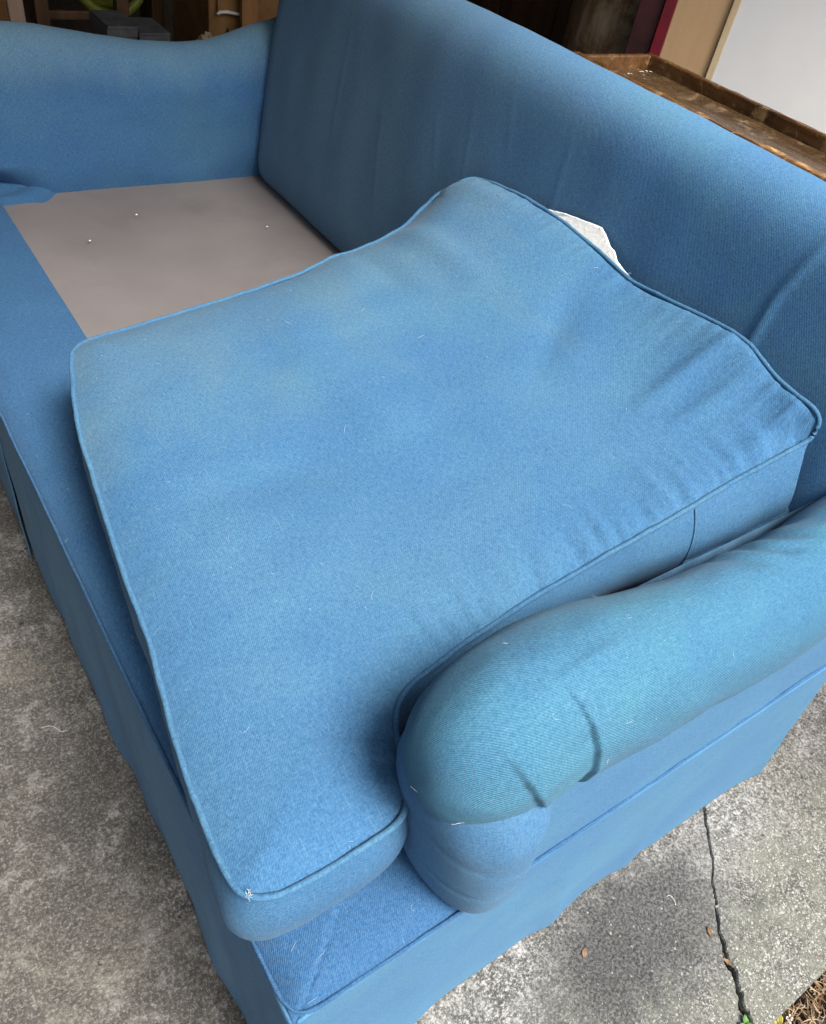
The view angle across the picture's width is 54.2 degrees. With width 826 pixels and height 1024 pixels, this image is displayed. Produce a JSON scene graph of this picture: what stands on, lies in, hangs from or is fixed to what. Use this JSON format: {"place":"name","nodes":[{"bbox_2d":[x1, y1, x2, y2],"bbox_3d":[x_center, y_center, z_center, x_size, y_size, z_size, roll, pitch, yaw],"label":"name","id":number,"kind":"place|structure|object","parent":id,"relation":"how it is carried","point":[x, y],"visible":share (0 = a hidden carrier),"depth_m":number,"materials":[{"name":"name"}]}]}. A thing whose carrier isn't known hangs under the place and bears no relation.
{"place":"outdoors","nodes":[
{"label":"outdoors","id":0,"kind":"place"},
{"bbox_2d":[0,453,743,1023],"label":"pavement","id":1,"kind":"structure","parent":0,"point":[98,921],"depth_m":1.05,"materials":[{"name":"concrete"}]},
{"bbox_2d":[0,0,8,20],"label":"timber plank","id":2,"kind":"object","parent":1,"relation":"on","point":[3,13],"depth_m":1.94,"materials":[{"name":"orange wood"}]},
{"bbox_2d":[5,0,25,22],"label":"batten","id":3,"kind":"object","parent":1,"relation":"on","point":[15,10],"depth_m":1.84,"materials":[{"name":"brown wood"}]},
{"bbox_2d":[22,0,129,25],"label":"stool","id":4,"kind":"object","parent":1,"relation":"on","point":[43,14],"visible":0.13,"depth_m":2.02,"materials":[{"name":"brown wood"}]},
{"bbox_2d":[79,0,143,15],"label":"hose","id":5,"kind":"object","parent":4,"relation":"on","point":[134,6],"visible":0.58,"depth_m":2.11,"materials":[{"name":"green plastic"}]},
{"bbox_2d":[27,0,173,40],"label":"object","id":6,"kind":"structure","parent":1,"relation":"on","point":[81,25],"depth_m":2.96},
{"bbox_2d":[140,0,164,27],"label":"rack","id":7,"kind":"object","parent":1,"relation":"on","point":[153,9],"depth_m":2.29,"materials":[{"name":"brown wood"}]},
{"bbox_2d":[173,0,278,41],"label":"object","id":8,"kind":"object","parent":1,"relation":"on","point":[194,19],"visible":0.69,"depth_m":2.10,"materials":[{"name":"brown wood"}]},
{"bbox_2d":[240,0,257,27],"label":"leaning board","id":9,"kind":"object","parent":1,"relation":"on","point":[248,12],"depth_m":2.06,"materials":[{"name":"orange wood"}]},
{"bbox_2d":[0,0,825,1023],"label":"sofa","id":10,"kind":"object","parent":1,"relation":"on","point":[552,764],"visible":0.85,"depth_m":0.96,"materials":[{"name":"blue fabric"}]},
{"bbox_2d":[69,177,821,940],"bbox_3d":[-0.019,-0.082,0.893,0.715,0.304,0.748,-19,51,-30],"label":"seat cushion","id":11,"kind":"object","parent":10,"relation":"on","point":[351,505],"visible":0.95,"depth_m":0.82,"materials":[{"name":"blue fabric"}]},
{"bbox_2d":[549,209,631,283],"bbox_3d":[0.201,-0.340,1.033,0.043,0.071,0.238,-19,51,-30],"label":"liner cloth","id":12,"kind":"object","parent":11,"relation":"in","point":[595,234],"visible":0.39,"depth_m":1.01,"materials":[{"name":"white fabric"}]},
{"bbox_2d":[582,948,586,956],"bbox_3d":[0.226,0.580,1.062,0.011,0.001,0.009,-19,51,-30],"label":"dry leaf","id":13,"kind":"object","parent":1,"relation":"on","point":[584,952],"visible":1,"depth_m":1.06,"materials":[{"name":"orange plant"}]},
{"bbox_2d":[449,752,825,1023],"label":"grit","id":14,"kind":"object","parent":1,"relation":"on","point":[661,908],"visible":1,"depth_m":1.10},
{"bbox_2d":[707,926,712,936],"bbox_3d":[0.407,0.576,1.108,0.008,0.002,0.013,-19,51,-30],"label":"dry leaf","id":15,"kind":"object","parent":1,"relation":"on","point":[709,930],"visible":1,"depth_m":1.11,"materials":[{"name":"brown plant"}]},
{"bbox_2d":[740,1014,751,1023],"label":"weed","id":16,"kind":"object","parent":1,"relation":"on","point":[745,1019],"visible":1,"depth_m":1.03,"materials":[{"name":"green plant"}]},
{"bbox_3d":[-0.645,-1.018,2.251,0.310,0.398,0.228,-19,51,-30],"label":"crate","id":17,"kind":"object","parent":1,"relation":"on","visible":0},
{"bbox_2d":[89,10,137,39],"bbox_3d":[-0.730,-1.143,1.979,0.074,0.119,0.130,-19,51,-30],"label":"file box","id":18,"kind":"object","parent":17,"relation":"on","point":[115,23],"visible":0.41,"depth_m":1.93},
{"bbox_2d":[127,17,170,40],"bbox_3d":[-0.667,-1.161,2.023,0.078,0.105,0.129,-19,51,-30],"label":"file box","id":19,"kind":"object","parent":17,"relation":"on","point":[150,29],"visible":0.23,"depth_m":1.97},
{"bbox_2d":[196,31,211,39],"bbox_3d":[-0.505,-1.112,2.000,0.102,0.132,0.122,-19,51,-30],"label":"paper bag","id":20,"kind":"object","parent":17,"relation":"on","point":[206,35],"visible":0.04,"depth_m":1.96,"materials":[{"name":"brown paper"}]},
{"bbox_2d":[561,0,639,53],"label":"drum","id":21,"kind":"object","parent":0,"point":[598,26],"visible":0.1,"depth_m":2.12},
{"bbox_2d":[703,680,825,1023],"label":"pavement","id":22,"kind":"structure","parent":0,"point":[771,917],"depth_m":1.19,"materials":[{"name":"concrete"}]},
{"bbox_2d":[624,0,664,53],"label":"maroon board","id":23,"kind":"object","parent":22,"relation":"on","point":[644,26],"visible":0.15,"depth_m":2.01,"materials":[{"name":"red paint"}]},
{"bbox_2d":[648,0,677,56],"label":"red board","id":24,"kind":"object","parent":22,"relation":"on","point":[666,15],"visible":0.2,"depth_m":1.99,"materials":[{"name":"paint"}]},
{"bbox_2d":[659,0,732,76],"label":"plywood board","id":25,"kind":"object","parent":22,"relation":"on","point":[694,31],"visible":0.2,"depth_m":1.99,"materials":[{"name":"beige wood"}]},
{"bbox_2d":[704,0,825,133],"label":"white board","id":26,"kind":"object","parent":25,"relation":"attached to","point":[771,54],"depth_m":1.99,"materials":[{"name":"laminate"}]},
{"bbox_2d":[574,52,825,181],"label":"tray bench","id":27,"kind":"object","parent":22,"relation":"on","point":[801,145],"visible":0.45,"depth_m":1.39,"materials":[{"name":"brown wood"}]},
{"bbox_2d":[722,953,825,1023],"bbox_3d":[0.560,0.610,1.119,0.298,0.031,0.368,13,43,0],"label":"dry litter","id":28,"kind":"object","parent":0,"point":[811,1019],"visible":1,"depth_m":1.06,"materials":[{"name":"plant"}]},
{"bbox_2d":[780,965,825,1023],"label":"leaf mould","id":29,"kind":"object","parent":28,"relation":"on","point":[815,996],"visible":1,"depth_m":1.06,"materials":[{"name":"brown plant"}]},
{"bbox_2d":[773,1014,784,1023],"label":"weed","id":30,"kind":"object","parent":29,"relation":"on","point":[781,1020],"visible":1,"depth_m":1.04,"materials":[{"name":"yellow plant"}]},
{"bbox_2d":[812,1010,825,1023],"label":"road","id":31,"kind":"structure","parent":0,"point":[821,1018],"depth_m":1.06,"materials":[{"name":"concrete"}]}
]}

